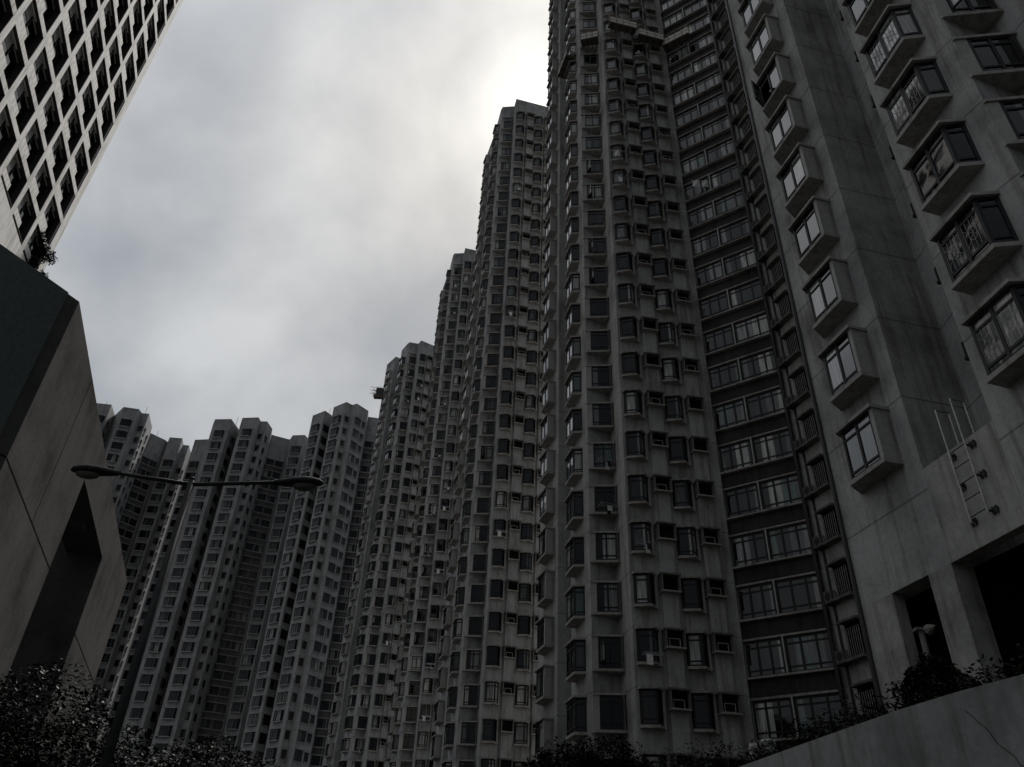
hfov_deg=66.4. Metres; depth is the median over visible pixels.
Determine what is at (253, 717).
bay window
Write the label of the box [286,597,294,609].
side window
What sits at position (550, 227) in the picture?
box bay window
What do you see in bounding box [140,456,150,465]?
living room window
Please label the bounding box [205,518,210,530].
side window
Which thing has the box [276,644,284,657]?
side window
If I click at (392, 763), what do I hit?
corner bay window
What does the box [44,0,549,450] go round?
sky
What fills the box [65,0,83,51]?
window
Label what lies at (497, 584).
angled bay window
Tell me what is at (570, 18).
corner bay window
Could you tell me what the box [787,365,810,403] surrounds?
kitchen window
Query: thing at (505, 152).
window
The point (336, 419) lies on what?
bay window
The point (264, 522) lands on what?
living room window
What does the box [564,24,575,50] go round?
corner bay window
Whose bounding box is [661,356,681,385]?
angled bay window
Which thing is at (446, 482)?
angled bay window
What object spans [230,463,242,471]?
bay window
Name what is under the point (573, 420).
corner bay window
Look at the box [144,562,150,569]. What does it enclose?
small window
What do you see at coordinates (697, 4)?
living room window
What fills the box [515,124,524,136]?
angled bay window
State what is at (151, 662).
bay window
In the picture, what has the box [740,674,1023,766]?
retaining wall
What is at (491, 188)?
corner bay window
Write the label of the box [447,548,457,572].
box bay window
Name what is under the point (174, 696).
bay window
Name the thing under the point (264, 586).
bay window
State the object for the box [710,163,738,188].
living room window
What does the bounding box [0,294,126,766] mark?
podium building
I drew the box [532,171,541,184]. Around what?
angled bay window
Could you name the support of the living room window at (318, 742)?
in the apartment tower at (289, 713)
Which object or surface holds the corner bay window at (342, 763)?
in the apartment tower at (361, 712)
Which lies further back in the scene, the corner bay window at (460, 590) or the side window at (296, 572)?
the side window at (296, 572)
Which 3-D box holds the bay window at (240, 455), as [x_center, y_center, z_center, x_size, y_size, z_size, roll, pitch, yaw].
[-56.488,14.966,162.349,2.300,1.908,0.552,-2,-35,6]
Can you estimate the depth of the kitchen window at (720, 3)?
65.50 m
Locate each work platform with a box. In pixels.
[557,46,573,78]
[580,28,598,48]
[607,13,636,35]
[636,25,663,46]
[662,24,690,51]
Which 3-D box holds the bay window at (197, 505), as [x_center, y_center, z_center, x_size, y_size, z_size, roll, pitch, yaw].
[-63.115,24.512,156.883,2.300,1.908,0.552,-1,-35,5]
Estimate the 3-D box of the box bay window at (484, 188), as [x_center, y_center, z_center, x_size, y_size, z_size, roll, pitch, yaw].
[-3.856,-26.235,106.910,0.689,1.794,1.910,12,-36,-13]
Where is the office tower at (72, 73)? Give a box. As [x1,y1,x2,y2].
[0,0,182,271]
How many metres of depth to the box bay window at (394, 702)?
94.10 m
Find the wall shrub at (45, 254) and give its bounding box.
[29,231,57,276]
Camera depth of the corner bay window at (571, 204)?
58.82 m
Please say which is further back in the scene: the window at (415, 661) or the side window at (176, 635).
the side window at (176, 635)
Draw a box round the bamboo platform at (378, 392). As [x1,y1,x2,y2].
[372,387,383,398]
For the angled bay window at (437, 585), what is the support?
in the apartment tower at (411, 726)
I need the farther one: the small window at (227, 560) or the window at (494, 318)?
the small window at (227, 560)
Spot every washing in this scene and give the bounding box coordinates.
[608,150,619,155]
[692,180,708,186]
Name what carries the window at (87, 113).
in the office tower at (72, 73)
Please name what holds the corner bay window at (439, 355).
in the apartment tower at (411, 726)
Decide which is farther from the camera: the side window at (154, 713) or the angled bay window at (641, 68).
the side window at (154, 713)
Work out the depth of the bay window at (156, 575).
157.94 m
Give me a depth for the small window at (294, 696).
126.65 m
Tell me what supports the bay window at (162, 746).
in the apartment tower at (196, 677)
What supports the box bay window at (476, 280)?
in the apartment tower at (485, 710)
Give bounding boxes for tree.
[0,655,158,766]
[78,733,284,766]
[521,733,660,766]
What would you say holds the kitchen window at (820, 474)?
in the apartment tower at (693, 576)
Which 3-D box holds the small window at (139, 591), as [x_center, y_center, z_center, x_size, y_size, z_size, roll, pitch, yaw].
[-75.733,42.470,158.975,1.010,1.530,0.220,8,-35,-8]
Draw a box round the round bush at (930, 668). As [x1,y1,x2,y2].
[891,652,980,706]
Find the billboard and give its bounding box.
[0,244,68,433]
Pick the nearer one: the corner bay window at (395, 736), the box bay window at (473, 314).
the corner bay window at (395, 736)
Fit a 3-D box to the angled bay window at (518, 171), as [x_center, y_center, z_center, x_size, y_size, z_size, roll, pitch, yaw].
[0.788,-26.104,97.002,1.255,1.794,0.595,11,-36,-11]
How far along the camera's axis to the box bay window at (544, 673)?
43.90 m
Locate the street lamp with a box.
[70,464,322,766]
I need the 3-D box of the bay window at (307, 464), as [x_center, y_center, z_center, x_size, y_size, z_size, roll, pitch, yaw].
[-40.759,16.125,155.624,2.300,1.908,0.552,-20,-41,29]
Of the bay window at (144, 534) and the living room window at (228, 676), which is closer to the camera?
the living room window at (228, 676)
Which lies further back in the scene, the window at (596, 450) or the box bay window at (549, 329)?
the box bay window at (549, 329)
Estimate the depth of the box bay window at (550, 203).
66.27 m
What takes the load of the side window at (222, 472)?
in the apartment tower at (196, 677)
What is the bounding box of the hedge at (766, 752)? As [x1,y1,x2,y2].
[640,642,1023,766]
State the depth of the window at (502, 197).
96.45 m
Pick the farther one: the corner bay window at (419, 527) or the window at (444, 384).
the window at (444, 384)
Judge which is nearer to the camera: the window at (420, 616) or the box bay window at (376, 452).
the window at (420, 616)
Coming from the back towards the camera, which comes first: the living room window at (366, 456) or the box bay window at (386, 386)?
the living room window at (366, 456)
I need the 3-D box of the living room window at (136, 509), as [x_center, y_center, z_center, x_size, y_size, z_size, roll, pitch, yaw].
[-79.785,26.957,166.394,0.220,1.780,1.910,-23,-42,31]
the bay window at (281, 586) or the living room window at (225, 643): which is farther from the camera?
the living room window at (225, 643)
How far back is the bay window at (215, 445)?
164.79 m
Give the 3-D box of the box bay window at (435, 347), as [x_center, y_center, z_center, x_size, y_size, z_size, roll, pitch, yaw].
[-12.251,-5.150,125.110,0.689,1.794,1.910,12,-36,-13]
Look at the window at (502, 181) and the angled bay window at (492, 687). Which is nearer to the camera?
the angled bay window at (492, 687)
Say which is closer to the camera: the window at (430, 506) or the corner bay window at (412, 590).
the corner bay window at (412, 590)
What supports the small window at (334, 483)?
in the apartment tower at (289, 713)
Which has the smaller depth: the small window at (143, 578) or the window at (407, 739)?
the window at (407, 739)
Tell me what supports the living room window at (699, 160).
in the apartment tower at (693, 576)
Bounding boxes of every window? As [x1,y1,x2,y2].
[0,0,12,32]
[0,25,24,89]
[0,80,4,101]
[0,104,15,165]
[1,149,26,206]
[11,74,34,133]
[13,188,35,242]
[15,0,23,8]
[19,0,42,59]
[22,118,43,174]
[23,224,43,268]
[30,47,51,104]
[32,158,51,211]
[40,0,59,32]
[40,91,59,145]
[41,195,59,241]
[48,21,67,77]
[49,131,67,182]
[57,65,74,118]
[57,168,73,214]
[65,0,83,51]
[65,105,81,155]
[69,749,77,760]
[72,142,87,188]
[73,40,89,92]
[80,81,95,128]
[82,0,97,27]
[86,117,100,163]
[88,18,102,68]
[90,683,100,694]
[94,58,107,104]
[95,668,105,678]
[99,95,112,138]
[99,414,105,423]
[100,653,110,663]
[102,0,115,44]
[103,689,110,697]
[105,638,115,648]
[106,453,119,462]
[107,36,119,81]
[108,674,115,682]
[110,441,123,450]
[110,623,120,633]
[111,701,118,711]
[112,73,123,115]
[113,659,120,667]
[114,429,127,439]
[115,484,121,491]
[115,609,124,619]
[116,0,127,23]
[116,685,123,695]
[117,742,133,754]
[118,418,132,427]
[118,526,126,537]
[118,644,124,652]
[119,15,131,59]
[120,514,130,524]
[120,595,129,605]
[121,542,128,552]
[121,669,128,680]
[122,630,129,637]
[123,51,134,94]
[123,460,130,466]
[123,724,138,736]
[124,502,133,512]
[124,530,133,539]
[124,581,133,591]
[126,568,138,577]
[126,616,133,623]
[126,654,133,664]
[128,448,134,454]
[128,490,137,500]
[128,517,137,527]
[128,707,143,719]
[129,555,142,564]
[131,0,142,39]
[131,602,137,609]
[131,639,137,649]
[132,478,142,488]
[133,505,141,515]
[133,542,146,551]
[133,690,148,701]
[135,33,145,73]
[135,589,142,596]
[135,625,142,635]
[136,425,142,431]
[137,467,145,474]
[137,493,145,503]
[137,529,150,538]
[138,673,153,685]
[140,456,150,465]
[140,575,146,582]
[140,611,146,620]
[141,482,149,491]
[141,517,154,526]
[143,0,152,19]
[143,657,158,668]
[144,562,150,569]
[144,597,151,606]
[145,12,154,53]
[145,470,153,480]
[145,727,152,740]
[146,505,158,514]
[148,550,154,556]
[148,641,163,652]
[149,459,157,468]
[149,583,155,592]
[150,493,162,502]
[150,710,157,723]
[153,537,158,544]
[153,570,159,579]
[153,626,167,636]
[153,742,168,755]
[154,481,166,490]
[154,693,161,706]
[156,0,164,35]
[156,525,161,532]
[157,557,163,566]
[158,470,169,478]
[158,611,171,621]
[158,725,172,737]
[159,677,166,689]
[160,513,165,519]
[161,459,173,467]
[161,544,167,553]
[162,596,176,606]
[162,707,177,719]
[164,661,171,673]
[165,531,171,540]
[166,0,173,16]
[166,582,180,591]
[167,690,182,701]
[168,490,173,496]
[168,645,175,657]
[169,519,175,528]
[171,567,184,577]
[172,673,186,685]
[173,507,179,515]
[173,630,179,642]
[175,554,188,563]
[175,746,181,755]
[176,495,183,503]
[176,657,190,668]
[177,615,183,627]
[179,540,192,549]
[179,728,185,737]
[180,485,186,492]
[181,641,195,652]
[182,600,188,612]
[183,527,195,536]
[183,711,190,720]
[184,472,195,480]
[185,586,191,598]
[185,626,199,636]
[187,461,198,469]
[187,514,199,523]
[188,694,195,703]
[188,730,193,740]
[189,610,203,621]
[190,572,195,583]
[191,501,203,510]
[192,677,199,686]
[193,595,207,605]
[194,558,200,570]
[195,488,207,497]
[195,735,207,746]
[197,545,203,556]
[197,581,211,591]
[197,661,203,670]
[199,718,212,729]
[200,476,210,481]
[201,531,207,543]
[201,567,214,576]
[201,645,207,653]
[202,464,214,473]
[203,701,215,712]
[205,452,217,461]
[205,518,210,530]
[205,553,218,562]
[205,630,211,638]
[208,685,219,696]
[208,736,219,747]
[209,441,221,449]
[209,506,214,517]
[209,539,222,548]
[209,615,215,622]
[210,719,222,730]
[212,429,224,438]
[212,493,217,504]
[212,669,223,680]
[213,526,225,535]
[213,600,219,608]
[215,654,227,664]
[215,703,227,714]
[216,586,222,593]
[217,513,229,522]
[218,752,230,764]
[219,469,224,480]
[219,639,231,649]
[219,687,230,697]
[220,500,232,509]
[221,571,226,579]
[222,458,227,468]
[222,735,236,746]
[223,624,234,634]
[223,671,234,682]
[224,487,236,496]
[224,557,229,564]
[226,446,230,456]
[226,656,238,666]
[226,718,239,729]
[227,544,233,551]
[227,610,238,620]
[228,475,239,481]
[229,435,234,445]
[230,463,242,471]
[230,595,241,605]
[230,641,241,651]
[230,701,243,712]
[231,531,236,537]
[234,451,245,459]
[234,518,240,524]
[234,582,244,591]
[234,626,244,636]
[234,685,247,696]
[237,439,248,448]
[237,568,247,578]
[237,612,248,622]
[237,669,251,680]
[238,505,243,511]
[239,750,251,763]
[240,428,251,436]
[240,597,251,607]
[241,492,247,499]
[241,555,250,564]
[241,654,254,664]
[242,731,255,744]
[244,542,254,551]
[244,584,254,593]
[245,639,257,649]
[246,713,259,726]
[247,468,253,474]
[247,570,257,580]
[248,529,257,538]
[248,624,260,634]
[250,456,256,462]
[250,517,260,526]
[250,695,262,708]
[251,557,260,566]
[251,609,264,619]
[254,504,263,513]
[254,544,263,553]
[254,677,266,690]
[254,750,263,764]
[255,595,267,605]
[256,433,262,439]
[257,492,266,501]
[257,531,266,540]
[257,731,267,745]
[258,581,270,591]
[258,660,269,673]
[259,519,269,528]
[260,480,268,489]
[261,568,273,577]
[261,713,271,726]
[262,469,271,477]
[262,644,273,656]
[263,506,272,515]
[264,554,276,563]
[264,747,277,761]
[265,627,276,640]
[265,695,274,708]
[266,458,274,466]
[266,494,275,503]
[267,541,279,550]
[268,612,280,624]
[268,728,280,741]
[269,484,277,491]
[269,678,278,691]
[270,528,282,537]
[271,471,281,478]
[272,596,283,608]
[272,709,284,722]
[273,516,284,525]
[273,661,281,674]
[274,460,283,468]
[275,581,286,593]
[275,691,287,704]
[276,503,287,512]
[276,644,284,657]
[278,566,289,578]
[279,491,290,500]
[279,628,288,640]
[279,673,291,686]
[280,748,287,759]
[282,552,292,563]
[282,612,290,624]
[282,655,294,668]
[284,468,295,476]
[284,729,291,740]
[285,537,295,549]
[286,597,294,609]
[286,638,298,651]
[287,457,297,465]
[287,710,294,721]
[288,524,298,535]
[289,581,297,594]
[289,622,300,635]
[290,445,300,453]
[291,510,301,521]
[291,692,297,702]
[292,567,300,579]
[292,606,304,618]
[293,748,303,762]
[294,497,303,508]
[294,674,301,684]
[295,552,303,564]
[296,490,305,495]
[296,590,307,603]
[297,729,307,743]
[298,538,306,550]
[298,657,304,667]
[299,575,310,587]
[300,710,310,724]
[301,471,309,476]
[301,524,309,536]
[301,640,307,649]
[302,459,312,470]
[302,560,313,572]
[303,752,308,762]
[304,511,311,522]
[304,623,310,633]
[304,692,313,705]
[305,447,314,457]
[305,545,315,557]
[306,732,312,743]
[307,434,317,445]
[307,497,314,509]
[307,607,313,616]
[307,674,316,688]
[308,530,318,542]
[309,714,315,724]
[310,423,319,433]
[310,487,316,496]
[310,591,315,600]
[310,657,319,670]
[310,755,323,766]
[311,516,321,528]
[312,696,318,706]
[313,503,324,515]
[313,576,319,585]
[313,640,322,653]
[313,736,325,748]
[315,459,321,470]
[316,489,326,501]
[316,561,322,570]
[316,623,325,636]
[316,678,322,688]
[317,447,324,458]
[317,718,329,729]
[319,476,329,488]
[319,546,324,555]
[319,607,328,620]
[319,661,324,671]
[320,435,326,446]
[320,700,331,711]
[321,463,331,475]
[321,532,327,540]
[322,423,329,434]
[322,592,330,604]
[322,644,327,654]
[322,682,334,693]
[324,451,334,462]
[324,518,330,526]
[324,628,330,637]
[324,742,334,758]
[325,576,333,589]
[326,438,336,450]
[326,666,337,676]
[327,504,332,512]
[327,612,333,621]
[328,561,336,573]
[328,649,340,660]
[328,721,337,736]
[329,426,338,437]
[329,490,335,499]
[330,546,338,558]
[330,596,335,605]
[331,414,341,425]
[331,633,342,643]
[331,700,340,715]
[332,477,337,485]
[333,532,341,544]
[333,581,338,590]
[334,617,345,627]
[334,680,343,695]
[335,464,339,472]
[335,518,343,530]
[335,566,341,575]
[336,602,347,612]
[337,452,342,459]
[337,661,346,675]
[338,504,345,516]
[338,551,342,560]
[338,760,347,766]
[339,586,350,596]
[340,439,344,447]
[340,537,345,546]
[340,641,349,656]
[340,737,350,753]
[341,491,348,502]
[342,572,352,581]
[343,478,350,489]
[343,523,348,531]
[343,557,354,567]
[343,623,352,637]
[343,715,353,730]
[344,415,349,423]
[345,465,352,476]
[345,509,350,518]
[346,605,355,619]
[347,452,354,463]
[347,543,357,552]
[347,694,356,709]
[348,496,352,504]
[349,529,359,538]
[349,587,358,601]
[349,760,361,766]
[350,440,357,451]
[350,483,355,491]
[350,673,359,688]
[351,516,361,525]
[351,737,364,752]
[352,428,359,439]
[352,470,357,478]
[352,570,360,584]
[353,653,362,668]
[354,416,361,427]
[354,503,363,511]
[354,715,367,730]
[355,553,363,567]
[356,490,365,498]
[356,633,365,648]
[357,537,366,551]
[357,693,370,708]
[358,477,367,485]
[359,465,369,473]
[359,614,367,629]
[360,521,368,535]
[360,673,373,687]
[361,596,370,610]
[362,452,371,461]
[362,506,370,519]
[363,652,375,667]
[364,441,373,448]
[364,578,373,592]
[365,491,373,504]
[366,633,378,647]
[366,759,375,766]
[367,476,375,489]
[367,560,375,574]
[368,737,378,752]
[369,543,378,557]
[369,614,381,627]
[370,462,377,475]
[371,714,380,729]
[372,448,379,460]
[372,527,380,540]
[372,595,383,609]
[374,434,381,446]
[374,510,382,524]
[374,577,386,590]
[374,693,383,707]
[376,420,383,433]
[377,495,385,508]
[377,560,388,573]
[377,672,386,686]
[379,407,386,420]
[379,479,387,492]
[379,543,390,555]
[379,652,388,665]
[381,394,387,407]
[382,382,389,394]
[382,464,389,477]
[382,526,393,538]
[382,632,391,646]
[384,449,391,463]
[384,510,395,522]
[384,742,391,760]
[385,370,391,382]
[385,613,393,626]
[386,435,393,448]
[386,494,397,506]
[387,594,395,607]
[387,716,394,735]
[388,421,395,434]
[389,478,399,490]
[389,576,398,589]
[389,761,395,766]
[390,408,397,420]
[390,692,397,710]
[391,463,401,475]
[391,733,399,753]
[392,394,399,407]
[392,558,400,571]
[393,449,403,460]
[393,668,400,686]
[394,381,401,393]
[394,541,402,553]
[394,707,402,726]
[395,434,405,446]
[396,369,403,381]
[396,524,404,536]
[396,645,403,663]
[397,420,407,432]
[397,681,404,700]
[398,356,405,368]
[398,622,405,640]
[398,760,412,766]
[399,407,409,418]
[399,508,406,520]
[399,732,414,751]
[400,656,407,675]
[401,393,410,404]
[401,492,408,504]
[401,601,408,618]
[402,706,417,723]
[403,380,412,391]
[403,477,410,488]
[403,632,410,651]
[404,580,410,597]
[405,368,414,378]
[405,462,412,473]
[405,609,412,627]
[405,680,420,697]
[406,559,413,577]
[407,355,415,366]
[407,447,414,458]
[408,540,415,557]
[408,587,415,605]
[408,655,422,672]
[409,433,416,444]
[410,419,417,429]
[411,521,417,538]
[411,565,417,583]
[411,631,425,647]
[413,405,419,416]
[413,502,420,519]
[413,544,420,562]
[413,608,427,624]
[414,392,421,402]
[415,484,421,501]
[415,524,422,541]
[415,758,426,766]
[416,378,422,389]
[416,585,429,601]
[416,730,428,749]
[417,366,424,376]
[417,467,423,483]
[418,504,424,522]
[418,564,431,579]
[419,353,426,363]
[419,450,425,466]
[419,703,431,721]
[420,485,426,502]
[421,433,427,449]
[421,543,434,557]
[422,467,428,484]
[422,677,433,694]
[423,417,429,433]
[423,522,436,537]
[424,449,430,466]
[424,652,436,669]
[425,401,431,416]
[425,502,438,516]
[426,432,432,448]
[427,386,432,401]
[427,483,440,497]
[427,628,438,644]
[428,415,434,431]
[429,372,434,386]
[429,465,441,478]
[429,604,440,620]
[430,398,436,414]
[430,734,442,760]
[431,357,436,371]
[431,447,443,460]
[431,581,442,597]
[432,343,438,357]
[432,382,438,397]
[433,429,445,442]
[433,699,445,725]
[434,329,439,343]
[434,367,440,382]
[434,560,444,575]
[435,412,447,425]
[436,316,441,329]
[436,352,441,366]
[436,538,446,553]
[436,667,447,692]
[437,303,442,316]
[437,337,443,352]
[437,396,448,408]
[438,518,448,532]
[439,290,444,303]
[439,323,444,336]
[439,380,450,392]
[439,635,450,660]
[440,498,450,512]
[441,309,446,322]
[441,364,452,376]
[441,760,452,766]
[442,295,448,309]
[442,349,453,361]
[442,479,451,492]
[442,605,452,630]
[443,722,454,749]
[444,282,449,295]
[444,335,455,346]
[444,460,453,473]
[444,576,455,601]
[445,269,450,283]
[446,320,456,331]
[446,442,455,455]
[446,685,457,712]
[447,306,458,317]
[447,424,456,437]
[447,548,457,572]
[449,293,459,303]
[449,407,458,420]
[449,522,459,545]
[449,650,460,677]
[450,280,460,290]
[451,391,459,403]
[451,617,462,644]
[452,267,461,277]
[452,375,461,386]
[452,496,461,520]
[454,359,462,370]
[454,472,463,495]
[454,586,464,611]
[455,344,464,355]
[455,759,475,766]
[456,449,465,471]
[456,721,477,746]
[457,329,465,340]
[457,556,467,581]
[458,315,466,325]
[458,426,467,448]
[459,527,469,552]
[459,684,479,708]
[460,301,468,311]
[460,404,469,425]
[461,287,469,297]
[461,499,471,524]
[461,649,481,672]
[462,383,471,404]
[463,274,470,284]
[463,473,473,497]
[464,261,471,271]
[464,363,472,383]
[464,615,483,638]
[465,448,475,471]
[466,344,474,363]
[466,584,485,606]
[467,325,475,344]
[467,423,477,447]
[468,553,487,575]
[469,307,477,325]
[469,400,478,423]
[471,289,478,308]
[471,378,480,400]
[471,524,489,545]
[472,272,480,290]
[473,356,482,378]
[473,497,490,517]
[474,256,481,274]
[475,240,482,258]
[475,336,483,357]
[475,470,492,489]
[476,225,484,242]
[476,316,485,336]
[477,445,493,463]
[478,210,485,227]
[478,297,486,317]
[478,420,495,438]
[479,195,486,212]
[480,181,487,198]
[480,278,487,298]
[480,397,496,415]
[480,757,496,766]
[481,260,489,280]
[481,717,498,743]
[482,168,488,183]
[482,243,490,262]
[482,374,498,392]
[483,154,489,170]
[483,353,499,370]
[484,226,491,245]
[484,680,499,705]
[485,210,492,229]
[485,332,500,348]
[486,195,493,213]
[486,312,501,328]
[486,644,501,668]
[488,180,495,196]
[488,293,502,308]
[488,610,502,633]
[489,165,496,182]
[489,274,503,289]
[489,578,504,600]
[490,151,497,168]
[491,137,498,155]
[491,256,504,271]
[491,547,505,569]
[492,124,499,141]
[492,239,505,253]
[493,222,506,236]
[493,518,507,539]
[494,206,507,220]
[494,490,508,510]
[496,191,508,204]
[496,463,509,483]
[497,175,509,188]
[497,437,510,456]
[498,161,510,174]
[499,147,511,159]
[499,413,511,431]
[500,133,512,145]
[500,389,512,407]
[501,120,512,132]
[501,367,513,384]
[503,345,514,361]
[504,324,515,340]
[505,304,516,319]
[506,284,517,300]
[507,266,518,281]
[508,248,519,262]
[509,230,519,244]
[510,214,520,227]
[511,197,521,211]
[512,182,522,195]
[513,167,522,179]
[513,720,528,746]
[513,760,528,766]
[514,152,523,164]
[514,683,529,708]
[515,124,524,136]
[515,138,524,150]
[516,111,525,122]
[516,648,530,672]
[517,614,531,637]
[518,582,532,604]
[519,551,532,573]
[520,522,533,543]
[521,494,534,514]
[522,467,534,487]
[523,442,535,460]
[524,394,536,411]
[524,417,536,435]
[525,371,537,388]
[526,349,537,366]
[527,308,538,324]
[527,329,538,345]
[528,289,539,304]
[529,252,540,267]
[529,270,539,285]
[530,235,540,249]
[531,202,541,215]
[531,218,540,232]
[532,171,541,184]
[532,187,541,199]
[533,143,542,155]
[533,157,542,169]
[533,717,553,758]
[534,115,543,127]
[534,129,542,141]
[534,664,553,705]
[535,615,553,655]
[536,569,554,608]
[537,526,554,565]
[538,486,554,524]
[539,413,555,448]
[539,448,555,485]
[540,380,555,414]
[541,318,555,351]
[541,348,555,381]
[542,264,556,294]
[542,290,556,322]
[543,214,556,243]
[543,238,556,268]
[544,169,557,197]
[544,191,556,219]
[545,129,557,155]
[545,149,557,175]
[546,74,557,98]
[546,92,557,116]
[546,110,557,135]
[547,26,557,48]
[547,41,557,64]
[547,57,557,81]
[548,0,558,19]
[548,11,558,33]
[564,0,575,17]
[564,8,575,34]
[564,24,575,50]
[564,60,576,87]
[564,79,576,107]
[564,99,576,128]
[564,120,577,149]
[564,142,577,172]
[564,165,578,196]
[564,190,578,221]
[564,216,578,248]
[564,243,579,276]
[564,272,579,306]
[564,303,580,338]
[564,335,580,372]
[564,370,581,407]
[564,407,582,446]
[564,447,582,487]
[564,489,583,530]
[564,535,584,577]
[564,584,584,627]
[564,637,585,682]
[564,695,586,740]
[566,42,576,59]
[579,1,596,17]
[579,17,596,32]
[579,36,597,52]
[580,53,598,71]
[580,72,599,91]
[580,92,600,112]
[581,113,601,134]
[581,135,602,157]
[582,158,603,181]
[582,183,604,206]
[583,209,605,233]
[583,236,606,261]
[584,265,608,291]
[584,296,609,323]
[585,329,610,357]
[586,364,612,394]
[586,402,614,432]
[587,442,616,474]
[588,485,618,518]
[589,531,620,566]
[590,581,622,618]
[591,634,624,674]
[592,692,627,735]
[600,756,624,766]
[602,2,616,17]
[603,19,617,36]
[604,37,619,55]
[605,56,620,74]
[606,76,621,95]
[607,97,623,117]
[608,119,625,140]
[609,142,626,164]
[611,167,628,189]
[612,193,630,217]
[613,221,632,245]
[615,250,634,276]
[617,281,636,308]
[618,315,639,342]
[620,350,641,379]
[622,388,644,419]
[624,429,647,461]
[626,472,650,507]
[629,0,641,7]
[629,520,654,556]
[630,7,643,24]
[631,571,658,609]
[632,24,644,41]
[633,42,647,60]
[634,626,662,667]
[635,61,649,80]
[637,82,651,101]
[637,686,666,730]
[639,103,654,123]
[641,125,656,145]
[641,751,669,766]
[643,148,659,170]
[645,173,661,195]
[647,199,664,222]
[650,227,667,251]
[652,256,670,281]
[655,287,674,314]
[658,320,677,348]
[661,0,679,10]
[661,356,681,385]
[663,9,682,27]
[664,394,686,424]
[668,45,688,64]
[668,434,690,466]
[670,64,691,84]
[672,478,695,512]
[673,84,694,104]
[676,106,698,126]
[676,525,700,561]
[679,128,702,149]
[680,576,706,614]
[682,152,705,174]
[683,0,705,15]
[685,177,709,199]
[685,631,712,671]
[686,14,709,32]
[688,202,714,226]
[689,32,712,52]
[691,690,718,734]
[692,51,716,72]
[692,230,718,255]
[695,71,720,93]
[696,260,723,285]
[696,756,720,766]
[699,93,724,115]
[700,291,728,318]
[702,114,730,138]
[704,325,734,352]
[706,139,733,162]
[709,361,740,390]
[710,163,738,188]
[712,0,724,13]
[714,190,744,215]
[714,399,746,429]
[716,7,729,32]
[719,218,749,244]
[719,439,753,471]
[720,26,733,52]
[723,247,757,275]
[724,46,737,73]
[725,483,760,517]
[728,67,742,95]
[728,279,761,307]
[731,531,768,566]
[733,90,747,118]
[734,313,768,342]
[737,0,773,38]
[737,113,753,143]
[737,582,776,619]
[740,349,776,380]
[742,138,758,168]
[745,637,786,676]
[746,13,784,76]
[746,387,783,420]
[747,165,764,196]
[751,51,795,118]
[752,429,792,462]
[752,698,796,739]
[753,193,770,225]
[759,223,777,256]
[759,474,801,509]
[764,94,808,165]
[765,255,785,289]
[767,522,810,559]
[772,289,792,325]
[775,142,823,217]
[775,574,821,613]
[779,325,801,362]
[784,631,834,671]
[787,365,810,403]
[788,195,839,274]
[793,692,844,735]
[796,407,819,447]
[801,256,858,338]
[805,453,830,494]
[814,502,841,546]
[817,324,879,410]
[825,556,853,602]
[835,403,903,493]
[837,615,867,662]
[841,0,892,36]
[849,679,879,719]
[859,2,925,88]
[879,56,952,147]
[902,118,984,215]
[929,190,1022,294]
[934,0,1003,33]
[951,31,1023,94]
[960,277,1023,387]
[982,95,1023,151]
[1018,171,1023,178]
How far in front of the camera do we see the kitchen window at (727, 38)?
62.59 m
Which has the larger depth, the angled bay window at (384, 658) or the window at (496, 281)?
the angled bay window at (384, 658)
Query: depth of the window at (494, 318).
85.24 m
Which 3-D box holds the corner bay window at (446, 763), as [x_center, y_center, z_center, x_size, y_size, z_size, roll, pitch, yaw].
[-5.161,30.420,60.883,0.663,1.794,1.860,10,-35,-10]
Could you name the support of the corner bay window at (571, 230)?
in the apartment tower at (693, 576)
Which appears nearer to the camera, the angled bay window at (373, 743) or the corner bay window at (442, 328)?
the angled bay window at (373, 743)
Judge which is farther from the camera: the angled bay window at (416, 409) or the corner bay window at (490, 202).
the angled bay window at (416, 409)
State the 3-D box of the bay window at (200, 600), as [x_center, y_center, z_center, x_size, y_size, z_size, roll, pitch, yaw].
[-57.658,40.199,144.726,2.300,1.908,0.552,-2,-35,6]
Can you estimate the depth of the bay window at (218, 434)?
166.37 m
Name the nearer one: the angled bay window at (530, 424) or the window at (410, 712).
the angled bay window at (530, 424)
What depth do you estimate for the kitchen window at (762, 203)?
51.40 m
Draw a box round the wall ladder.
[934,398,999,526]
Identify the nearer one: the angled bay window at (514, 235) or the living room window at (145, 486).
the angled bay window at (514, 235)
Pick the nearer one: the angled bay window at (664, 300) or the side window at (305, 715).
the angled bay window at (664, 300)
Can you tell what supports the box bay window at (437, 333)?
in the apartment tower at (411, 726)
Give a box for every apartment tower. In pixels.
[67,407,190,766]
[93,417,307,766]
[97,401,114,442]
[237,402,377,766]
[322,340,433,766]
[384,248,475,766]
[430,99,547,766]
[533,0,879,766]
[725,0,1023,714]
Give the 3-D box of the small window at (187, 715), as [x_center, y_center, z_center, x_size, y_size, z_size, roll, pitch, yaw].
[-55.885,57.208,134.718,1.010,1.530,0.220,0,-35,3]
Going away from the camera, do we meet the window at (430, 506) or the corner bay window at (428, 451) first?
the window at (430, 506)
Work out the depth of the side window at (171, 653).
142.83 m
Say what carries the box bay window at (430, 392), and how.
in the apartment tower at (411, 726)
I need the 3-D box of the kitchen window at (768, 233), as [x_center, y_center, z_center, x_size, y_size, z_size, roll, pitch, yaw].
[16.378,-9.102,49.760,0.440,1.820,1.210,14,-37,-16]

